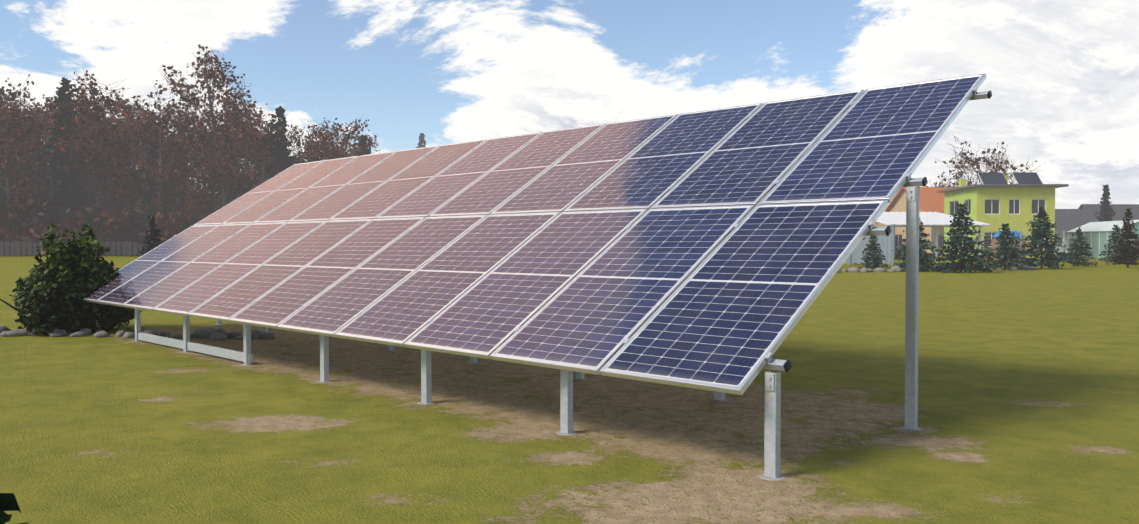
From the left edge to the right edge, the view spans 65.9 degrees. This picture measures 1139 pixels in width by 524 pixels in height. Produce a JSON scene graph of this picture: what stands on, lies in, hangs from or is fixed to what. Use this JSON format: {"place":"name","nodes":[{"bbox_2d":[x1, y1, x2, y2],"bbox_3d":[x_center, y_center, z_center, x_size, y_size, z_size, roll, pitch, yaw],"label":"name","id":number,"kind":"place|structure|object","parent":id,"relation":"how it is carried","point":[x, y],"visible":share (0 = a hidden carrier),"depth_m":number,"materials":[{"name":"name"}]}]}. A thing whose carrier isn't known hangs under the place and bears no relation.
{"place":"outdoors","nodes":[
{"label":"outdoors","id":0,"kind":"place"},
{"bbox_2d":[0,254,1138,523],"bbox_3d":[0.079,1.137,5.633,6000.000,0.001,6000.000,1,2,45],"label":"ground","id":1,"kind":"structure","parent":0,"point":[1028,396],"depth_m":6.00,"materials":[{"name":"plant"}]},
{"bbox_2d":[0,493,29,523],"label":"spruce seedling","id":2,"kind":"object","parent":1,"relation":"on","point":[8,502],"visible":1,"depth_m":3.25,"materials":[{"name":"green plant"}]},
{"bbox_2d":[0,88,33,141],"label":"forest tree","id":3,"kind":"object","parent":1,"relation":"on","point":[5,96],"visible":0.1,"depth_m":101.57,"materials":[{"name":"brown plant"}]},
{"bbox_2d":[0,88,33,157],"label":"forest tree","id":4,"kind":"object","parent":1,"relation":"on","point":[1,89],"visible":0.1,"depth_m":108.10,"materials":[{"name":"brown plant"}]},
{"bbox_2d":[0,196,35,255],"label":"wood understory","id":5,"kind":"object","parent":1,"relation":"on","point":[6,234],"visible":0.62,"depth_m":93.28,"materials":[{"name":"brown plant"}]},
{"bbox_2d":[0,74,41,194],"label":"forest tree","id":6,"kind":"object","parent":1,"relation":"on","point":[24,95],"visible":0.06,"depth_m":115.80,"materials":[{"name":"brown plant"}]},
{"bbox_2d":[0,102,46,198],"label":"forest tree","id":7,"kind":"object","parent":1,"relation":"on","point":[21,151],"visible":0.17,"depth_m":98.92,"materials":[{"name":"brown plant"}]},
{"bbox_2d":[0,97,55,255],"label":"forest tree","id":8,"kind":"object","parent":1,"relation":"on","point":[4,130],"visible":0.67,"depth_m":94.62,"materials":[{"name":"brown plant"}]},
{"bbox_2d":[11,113,47,192],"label":"forest tree","id":9,"kind":"object","parent":1,"relation":"on","point":[36,160],"depth_m":113.64,"materials":[{"name":"brown plant"}]},
{"bbox_2d":[10,97,52,197],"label":"forest tree","id":10,"kind":"object","parent":1,"relation":"on","point":[28,195],"visible":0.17,"depth_m":109.70,"materials":[{"name":"brown plant"}]},
{"bbox_2d":[4,192,61,255],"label":"wood understory","id":11,"kind":"object","parent":1,"relation":"on","point":[38,229],"visible":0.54,"depth_m":92.55,"materials":[{"name":"brown plant"}]},
{"bbox_2d":[23,100,52,191],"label":"forest tree","id":12,"kind":"object","parent":1,"relation":"on","point":[35,107],"visible":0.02,"depth_m":122.00,"materials":[{"name":"brown plant"}]},
{"bbox_2d":[0,90,99,239],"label":"forest tree","id":13,"kind":"object","parent":1,"relation":"on","point":[39,169],"visible":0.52,"depth_m":93.42,"materials":[{"name":"brown plant"}]},
{"bbox_2d":[26,77,97,228],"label":"wood conifer","id":14,"kind":"object","parent":1,"relation":"on","point":[68,194],"visible":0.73,"depth_m":93.26,"materials":[{"name":"green plant"}]},
{"bbox_2d":[27,189,103,236],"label":"wood understory","id":15,"kind":"object","parent":1,"relation":"on","point":[91,197],"visible":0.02,"depth_m":101.80,"materials":[{"name":"brown plant"}]},
{"bbox_2d":[38,94,93,201],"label":"forest tree","id":16,"kind":"object","parent":1,"relation":"on","point":[50,100],"depth_m":110.92,"materials":[{"name":"brown plant"}]},
{"bbox_2d":[35,88,103,209],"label":"forest tree","id":17,"kind":"object","parent":1,"relation":"on","point":[95,111],"visible":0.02,"depth_m":120.98,"materials":[{"name":"brown plant"}]},
{"bbox_2d":[0,222,141,333],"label":"pine bush","id":18,"kind":"object","parent":1,"relation":"on","point":[57,285],"visible":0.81,"depth_m":12.30,"materials":[{"name":"leaves"},{"name":"bark"}]},
{"bbox_2d":[35,197,106,253],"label":"wood understory","id":19,"kind":"object","parent":1,"relation":"on","point":[70,225],"visible":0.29,"depth_m":92.95,"materials":[{"name":"brown plant"}]},
{"bbox_2d":[32,93,109,206],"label":"forest tree","id":20,"kind":"object","parent":1,"relation":"on","point":[55,136],"visible":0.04,"depth_m":107.65,"materials":[{"name":"brown plant"}]},
{"bbox_2d":[34,91,120,190],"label":"forest tree","id":21,"kind":"object","parent":1,"relation":"on","point":[87,180],"visible":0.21,"depth_m":101.66,"materials":[{"name":"brown plant"}]},
{"bbox_2d":[0,240,164,256],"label":"fence","id":22,"kind":"object","parent":1,"relation":"on","point":[16,248],"visible":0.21,"depth_m":90.44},
{"bbox_2d":[87,111,118,210],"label":"forest tree","id":23,"kind":"object","parent":1,"relation":"on","point":[108,133],"depth_m":120.91,"materials":[{"name":"brown plant"}]},
{"bbox_2d":[84,208,123,239],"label":"wood understory","id":24,"kind":"object","parent":1,"relation":"on","point":[91,215],"visible":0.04,"depth_m":100.61,"materials":[{"name":"brown plant"}]},
{"bbox_2d":[51,69,158,255],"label":"forest tree","id":25,"kind":"object","parent":1,"relation":"on","point":[108,173],"visible":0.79,"depth_m":95.38,"materials":[{"name":"brown plant"}]},
{"bbox_2d":[76,209,146,255],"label":"wood understory","id":26,"kind":"object","parent":1,"relation":"on","point":[113,224],"visible":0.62,"depth_m":92.70,"materials":[{"name":"brown plant"}]},
{"bbox_2d":[73,111,158,217],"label":"forest tree","id":27,"kind":"object","parent":1,"relation":"on","point":[104,192],"visible":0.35,"depth_m":100.97,"materials":[{"name":"brown plant"}]},
{"bbox_2d":[96,211,143,255],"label":"wood understory","id":28,"kind":"object","parent":1,"relation":"on","point":[134,213],"visible":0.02,"depth_m":99.58,"materials":[{"name":"brown plant"}]},
{"bbox_2d":[95,92,157,214],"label":"forest tree","id":29,"kind":"object","parent":1,"relation":"on","point":[117,107],"visible":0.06,"depth_m":117.41,"materials":[{"name":"brown plant"}]},
{"bbox_2d":[0,325,275,339],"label":"border stones","id":30,"kind":"object","parent":1,"relation":"on","point":[211,333],"visible":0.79,"depth_m":11.81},
{"bbox_2d":[111,101,171,208],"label":"forest tree","id":31,"kind":"object","parent":1,"relation":"on","point":[139,129],"visible":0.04,"depth_m":113.05,"materials":[{"name":"brown plant"}]},
{"bbox_2d":[35,172,262,218],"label":"background trees","id":32,"kind":"object","parent":1,"relation":"on","point":[126,213],"depth_m":130.98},
{"bbox_2d":[106,115,192,210],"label":"forest tree","id":33,"kind":"object","parent":1,"relation":"on","point":[135,163],"visible":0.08,"depth_m":99.79,"materials":[{"name":"brown plant"}]},
{"bbox_2d":[94,94,206,220],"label":"forest tree","id":34,"kind":"object","parent":1,"relation":"on","point":[165,123],"visible":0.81,"depth_m":94.43,"materials":[{"name":"brown plant"}]},
{"bbox_2d":[139,215,163,254],"bbox_3d":[-19.802,-0.871,41.636,1.644,2.695,1.557,0,1,3],"label":"spruce","id":35,"kind":"object","parent":1,"relation":"on","point":[151,241],"visible":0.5,"depth_m":41.54,"materials":[{"name":"green plant"}]},
{"bbox_2d":[123,117,191,211],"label":"forest tree","id":36,"kind":"object","parent":1,"relation":"on","point":[146,167],"visible":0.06,"depth_m":106.80,"materials":[{"name":"brown plant"}]},
{"bbox_2d":[129,207,195,254],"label":"wood understory","id":37,"kind":"object","parent":1,"relation":"on","point":[167,233],"visible":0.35,"depth_m":93.27,"materials":[{"name":"brown plant"}]},
{"bbox_2d":[142,201,196,247],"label":"wood understory","id":38,"kind":"object","parent":1,"relation":"on","point":[178,209],"visible":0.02,"depth_m":110.57,"materials":[{"name":"brown plant"}]},
{"bbox_2d":[132,81,232,228],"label":"forest tree","id":39,"kind":"object","parent":1,"relation":"on","point":[183,167],"visible":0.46,"depth_m":98.37,"materials":[{"name":"brown plant"}]},
{"bbox_2d":[158,112,207,205],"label":"forest tree","id":40,"kind":"object","parent":1,"relation":"on","point":[189,157],"visible":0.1,"depth_m":113.23,"materials":[{"name":"brown plant"}]},
{"bbox_2d":[176,200,214,230],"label":"wood understory","id":41,"kind":"object","parent":1,"relation":"on","point":[200,218],"visible":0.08,"depth_m":95.30,"materials":[{"name":"brown plant"}]},
{"bbox_2d":[161,102,242,216],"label":"forest tree","id":42,"kind":"object","parent":1,"relation":"on","point":[205,181],"visible":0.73,"depth_m":95.06,"materials":[{"name":"brown plant"}]},
{"bbox_2d":[170,114,246,210],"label":"forest tree","id":43,"kind":"object","parent":1,"relation":"on","point":[217,202],"visible":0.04,"depth_m":118.36,"materials":[{"name":"brown plant"}]},
{"bbox_2d":[169,131,254,220],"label":"forest tree","id":44,"kind":"object","parent":1,"relation":"on","point":[194,211],"visible":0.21,"depth_m":108.83,"materials":[{"name":"brown plant"}]},
{"bbox_2d":[155,44,275,206],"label":"tall forest tree","id":45,"kind":"object","parent":1,"relation":"on","point":[206,75],"visible":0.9,"depth_m":95.56,"materials":[{"name":"brown plant"}]},
{"bbox_2d":[189,129,255,205],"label":"forest tree","id":46,"kind":"object","parent":1,"relation":"on","point":[214,194],"visible":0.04,"depth_m":111.87,"materials":[{"name":"brown plant"}]},
{"bbox_2d":[184,71,273,204],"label":"forest tree","id":47,"kind":"object","parent":1,"relation":"on","point":[253,106],"visible":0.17,"depth_m":106.59,"materials":[{"name":"brown plant"}]},
{"bbox_2d":[194,104,270,202],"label":"forest tree","id":48,"kind":"object","parent":1,"relation":"on","point":[236,194],"visible":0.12,"depth_m":102.33,"materials":[{"name":"brown plant"}]},
{"bbox_2d":[204,116,304,193],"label":"forest tree","id":49,"kind":"object","parent":1,"relation":"on","point":[268,139],"visible":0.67,"depth_m":95.55,"materials":[{"name":"brown plant"}]},
{"bbox_2d":[238,142,292,187],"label":"forest tree","id":50,"kind":"object","parent":1,"relation":"on","point":[261,169],"visible":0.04,"depth_m":106.39,"materials":[{"name":"brown plant"}]},
{"bbox_2d":[263,106,294,181],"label":"wood conifer","id":51,"kind":"object","parent":1,"relation":"on","point":[280,125],"visible":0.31,"depth_m":96.91,"materials":[{"name":"green plant"}]},
{"bbox_2d":[238,128,319,192],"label":"forest tree","id":52,"kind":"object","parent":1,"relation":"on","point":[268,156],"depth_m":112.24,"materials":[{"name":"brown plant"}]},
{"bbox_2d":[238,119,325,179],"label":"forest tree","id":53,"kind":"object","parent":1,"relation":"on","point":[289,142],"visible":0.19,"depth_m":101.33,"materials":[{"name":"brown plant"}]},
{"bbox_2d":[287,118,329,160],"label":"forest tree","id":54,"kind":"object","parent":1,"relation":"on","point":[302,140],"visible":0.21,"depth_m":112.70,"materials":[{"name":"brown plant"}]},
{"bbox_2d":[292,118,348,163],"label":"forest tree","id":55,"kind":"object","parent":1,"relation":"on","point":[329,151],"visible":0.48,"depth_m":97.60,"materials":[{"name":"brown plant"}]},
{"bbox_2d":[308,120,354,159],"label":"forest tree","id":56,"kind":"object","parent":1,"relation":"on","point":[341,152],"visible":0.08,"depth_m":106.66,"materials":[{"name":"brown plant"}]},
{"bbox_2d":[307,115,380,161],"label":"forest tree","id":57,"kind":"object","parent":1,"relation":"on","point":[346,137],"visible":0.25,"depth_m":104.25,"materials":[{"name":"brown plant"}]},
{"bbox_2d":[337,134,377,156],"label":"forest tree","id":58,"kind":"object","parent":1,"relation":"on","point":[356,147],"depth_m":125.34,"materials":[{"name":"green plant"}]},
{"bbox_2d":[356,135,370,154],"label":"tree","id":59,"kind":"object","parent":1,"relation":"on","point":[364,139],"visible":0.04,"depth_m":108.60,"materials":[{"name":"green plant"}]},
{"bbox_2d":[416,133,425,147],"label":"wood conifer","id":60,"kind":"object","parent":1,"relation":"on","point":[422,141],"visible":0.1,"depth_m":215.40,"materials":[{"name":"green plant"}]},
{"bbox_2d":[93,186,921,480],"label":"support posts","id":61,"kind":"object","parent":1,"relation":"in","point":[772,434],"visible":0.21,"depth_m":5.92,"materials":[{"name":"metal"}]},
{"bbox_2d":[113,87,991,371],"bbox_3d":[-1.818,-0.407,9.715,11.339,0.193,3.760,1,33,45],"label":"mounting frame","id":62,"kind":"object","parent":1,"relation":"on","point":[777,365],"visible":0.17,"depth_m":5.91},
{"bbox_2d":[78,225,218,302],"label":"solar panel","id":63,"kind":"object","parent":62,"relation":"on","point":[153,257],"visible":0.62,"depth_m":12.72,"materials":[{"name":"glass"}]},
{"bbox_2d":[96,223,250,306],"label":"solar panel","id":64,"kind":"object","parent":62,"relation":"on","point":[121,295],"visible":0.9,"depth_m":11.94,"materials":[{"name":"glass"}]},
{"bbox_2d":[123,222,286,310],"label":"solar panel","id":65,"kind":"object","parent":62,"relation":"on","point":[177,281],"visible":0.83,"depth_m":11.22,"materials":[{"name":"glass"}]},
{"bbox_2d":[153,221,325,315],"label":"solar panel","id":66,"kind":"object","parent":62,"relation":"on","point":[186,301],"visible":0.77,"depth_m":10.49,"materials":[{"name":"glass"}]},
{"bbox_2d":[194,160,324,225],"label":"solar panel","id":67,"kind":"object","parent":62,"relation":"on","point":[253,196],"visible":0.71,"depth_m":13.87,"materials":[{"name":"blue glass"}]},
{"bbox_2d":[188,219,372,321],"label":"solar panel","id":68,"kind":"object","parent":62,"relation":"on","point":[232,300],"visible":0.92,"depth_m":9.77,"materials":[{"name":"glass"}]},
{"bbox_2d":[222,156,357,224],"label":"solar panel","id":69,"kind":"object","parent":62,"relation":"on","point":[256,211],"visible":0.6,"depth_m":13.15,"materials":[{"name":"blue glass"}]},
{"bbox_2d":[253,151,396,222],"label":"solar panel","id":70,"kind":"object","parent":62,"relation":"on","point":[304,200],"visible":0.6,"depth_m":12.43,"materials":[{"name":"blue glass"}]},
{"bbox_2d":[229,217,425,328],"bbox_3d":[-2.479,0.066,9.125,1.000,0.035,2.000,1,33,45],"label":"solar panel","id":71,"kind":"object","parent":62,"relation":"on","point":[275,307],"visible":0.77,"depth_m":9.04,"materials":[{"name":"blue glass"}]},
{"bbox_2d":[289,145,439,221],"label":"solar panel","id":72,"kind":"object","parent":62,"relation":"on","point":[333,204],"visible":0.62,"depth_m":11.70,"materials":[{"name":"glass"}]},
{"bbox_2d":[277,215,487,336],"bbox_3d":[-1.755,0.080,8.407,1.000,0.035,2.000,1,33,45],"label":"solar panel","id":73,"kind":"object","parent":62,"relation":"on","point":[331,311],"visible":0.88,"depth_m":8.32,"materials":[{"name":"blue glass"}]},
{"bbox_2d":[329,139,487,220],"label":"solar panel","id":74,"kind":"object","parent":62,"relation":"on","point":[383,197],"visible":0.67,"depth_m":10.98,"materials":[{"name":"blue glass"}]},
{"bbox_2d":[334,212,559,346],"bbox_3d":[-1.031,0.095,7.688,1.000,0.035,2.000,1,33,45],"label":"solar panel","id":75,"kind":"object","parent":62,"relation":"on","point":[405,310],"visible":0.81,"depth_m":7.59,"materials":[{"name":"glass"}]},
{"bbox_2d":[375,132,542,218],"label":"solar panel","id":76,"kind":"object","parent":62,"relation":"on","point":[432,195],"visible":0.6,"depth_m":10.26,"materials":[{"name":"glass"}]},
{"bbox_2d":[428,123,605,216],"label":"solar panel","id":77,"kind":"object","parent":62,"relation":"on","point":[493,189],"visible":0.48,"depth_m":9.53,"materials":[{"name":"glass"}]},
{"bbox_2d":[404,209,647,358],"bbox_3d":[-0.308,0.109,6.969,1.000,0.035,2.000,1,33,45],"label":"solar panel","id":78,"kind":"object","parent":62,"relation":"on","point":[484,317],"visible":0.83,"depth_m":6.86,"materials":[{"name":"glass"}]},
{"bbox_2d":[490,114,677,214],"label":"solar panel","id":79,"kind":"object","parent":62,"relation":"on","point":[565,181],"visible":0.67,"depth_m":8.81,"materials":[{"name":"glass"}]},
{"bbox_2d":[490,205,754,374],"bbox_3d":[0.416,0.123,6.250,1.000,0.035,2.000,1,33,45],"label":"solar panel","id":80,"kind":"object","parent":62,"relation":"on","point":[593,315],"visible":0.83,"depth_m":6.13,"materials":[{"name":"glass"}]},
{"bbox_2d":[564,103,762,211],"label":"solar panel","id":81,"kind":"object","parent":62,"relation":"on","point":[658,164],"visible":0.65,"depth_m":8.08,"materials":[{"name":"glass"}]},
{"bbox_2d":[600,200,888,394],"bbox_3d":[1.139,0.138,5.532,1.000,0.035,2.000,1,33,45],"label":"solar panel","id":82,"kind":"object","parent":62,"relation":"on","point":[729,313],"visible":0.96,"depth_m":5.40,"materials":[{"name":"glass"},{"name":"silicon"},{"name":"aluminium"}]},
{"bbox_2d":[651,90,863,208],"bbox_3d":[1.627,-0.962,7.448,1.000,0.035,2.000,1,33,45],"label":"solar panel","id":83,"kind":"object","parent":62,"relation":"on","point":[756,154],"visible":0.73,"depth_m":7.36,"materials":[{"name":"glass"},{"name":"silicon"},{"name":"aluminium"}]},
{"bbox_2d":[758,74,986,204],"bbox_3d":[2.351,-0.948,6.730,1.000,0.035,2.000,1,33,45],"label":"solar panel","id":84,"kind":"object","parent":62,"relation":"on","point":[872,144],"visible":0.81,"depth_m":6.62,"materials":[{"name":"glass"},{"name":"silicon"},{"name":"aluminium"}]},
{"bbox_2d":[843,224,894,266],"bbox_3d":[10.834,-0.937,49.117,15.080,2.400,0.080,0,1,-4],"label":"fence sheet metal","id":85,"kind":"object","parent":1,"relation":"on","point":[887,244],"visible":0.06,"depth_m":49.55,"materials":[{"name":"grey"}]},
{"bbox_2d":[854,235,890,268],"bbox_3d":[15.447,-0.508,44.664,1.671,1.895,1.541,0,1,-14],"label":"spruce","id":86,"kind":"object","parent":1,"relation":"on","point":[873,258],"visible":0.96,"depth_m":44.55,"materials":[{"name":"green plant"}]},
{"bbox_2d":[884,186,949,255],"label":"house","id":87,"kind":"structure","parent":1,"relation":"on","point":[931,199],"depth_m":101.19,"materials":[{"name":"beige paint"}]},
{"bbox_2d":[892,214,944,271],"bbox_3d":[16.003,-0.787,40.732,2.438,2.924,2.484,-1,1,-30],"label":"spruce","id":88,"kind":"object","parent":1,"relation":"on","point":[923,245],"visible":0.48,"depth_m":40.60,"materials":[{"name":"green plant"}]},
{"bbox_2d":[875,211,991,265],"bbox_3d":[21.256,-1.538,54.259,6.200,3.396,6.508,0,1,-5],"label":"carport","id":89,"kind":"object","parent":1,"relation":"on","point":[927,219],"visible":0.46,"depth_m":52.79,"materials":[{"name":"grey"}]},
{"bbox_2d":[836,265,1038,272],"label":"edge stones","id":90,"kind":"object","parent":1,"relation":"on","point":[867,270],"visible":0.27,"depth_m":39.69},
{"bbox_2d":[919,169,979,187],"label":"bare tree","id":91,"kind":"object","parent":1,"relation":"on","point":[946,186],"visible":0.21,"depth_m":134.19,"materials":[{"name":"brown plant"}]},
{"bbox_2d":[922,202,1002,272],"bbox_3d":[17.436,-1.014,39.267,3.030,3.301,3.107,0,1,9],"label":"spruce","id":92,"kind":"object","parent":1,"relation":"on","point":[959,238],"visible":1,"depth_m":38.96,"materials":[{"name":"green plant"}]},
{"bbox_2d":[976,234,990,257],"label":"spruce","id":93,"kind":"object","parent":1,"relation":"on","point":[988,242],"visible":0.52,"depth_m":78.26,"materials":[{"name":"green plant"}]},
{"bbox_2d":[935,134,1045,185],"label":"bare tree","id":94,"kind":"object","parent":1,"relation":"on","point":[976,162],"visible":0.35,"depth_m":98.85,"materials":[{"name":"brown plant"}]},
{"bbox_2d":[982,223,1030,269],"bbox_3d":[21.236,-0.691,42.815,2.162,2.397,2.051,0,1,1],"label":"spruce","id":95,"kind":"object","parent":1,"relation":"on","point":[1002,248],"visible":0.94,"depth_m":42.58,"materials":[{"name":"green plant"}]},
{"bbox_2d":[991,230,1025,259],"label":"woodstack tarp","id":96,"kind":"object","parent":1,"relation":"on","point":[993,245],"visible":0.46,"depth_m":70.17,"materials":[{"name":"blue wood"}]},
{"bbox_2d":[1009,207,1072,268],"bbox_3d":[24.020,-1.186,44.838,2.844,3.257,2.826,0,1,17],"label":"spruce","id":97,"kind":"object","parent":1,"relation":"on","point":[1044,227],"visible":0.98,"depth_m":44.61,"materials":[{"name":"green plant"}]},
{"bbox_2d":[977,230,1138,264],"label":"fence wire","id":98,"kind":"object","parent":1,"relation":"on","point":[1064,238],"visible":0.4,"depth_m":54.12,"materials":[{"name":"grey"}]},
{"bbox_2d":[1064,227,1097,266],"bbox_3d":[28.745,-0.768,49.540,1.844,2.436,1.898,1,1,32],"label":"spruce","id":99,"kind":"object","parent":1,"relation":"on","point":[1079,250],"visible":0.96,"depth_m":49.44,"materials":[{"name":"green plant"}]},
{"bbox_2d":[1068,220,1138,257],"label":"greenhouse","id":100,"kind":"object","parent":1,"relation":"on","point":[1096,227],"visible":0.33,"depth_m":82.17,"materials":[{"name":"white"}]},
{"bbox_2d":[1094,184,1115,221],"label":"conifer","id":101,"kind":"object","parent":1,"relation":"on","point":[1107,212],"visible":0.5,"depth_m":112.72,"materials":[{"name":"green plant"}]},
{"bbox_2d":[1097,224,1124,263],"bbox_3d":[34.403,-1.047,55.373,2.203,2.701,2.315,-1,2,-42],"label":"spruce","id":102,"kind":"object","parent":1,"relation":"on","point":[1114,244],"visible":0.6,"depth_m":55.34,"materials":[{"name":"green plant"}]},
{"bbox_2d":[1105,208,1138,267],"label":"conifer tree","id":103,"kind":"object","parent":1,"relation":"on","point":[1128,250],"visible":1,"depth_m":47.02,"materials":[{"name":"green plant"}]},
{"bbox_2d":[0,0,1138,211],"label":"sky","id":104,"kind":"structure","parent":0,"point":[1062,79],"materials":[{"name":"blue"}]},
{"bbox_2d":[937,172,1068,257],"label":"yellow house","id":105,"kind":"structure","parent":0,"point":[996,201],"depth_m":80.65,"materials":[{"name":"paint"}]},
{"bbox_2d":[1055,209,1115,253],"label":"house","id":106,"kind":"structure","parent":0,"point":[1066,220],"depth_m":118.83,"materials":[{"name":"grey paint"}]},
{"bbox_2d":[1078,204,1138,220],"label":"roof","id":107,"kind":"structure","parent":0,"point":[1119,209],"depth_m":127.74,"materials":[{"name":"grey paint"}]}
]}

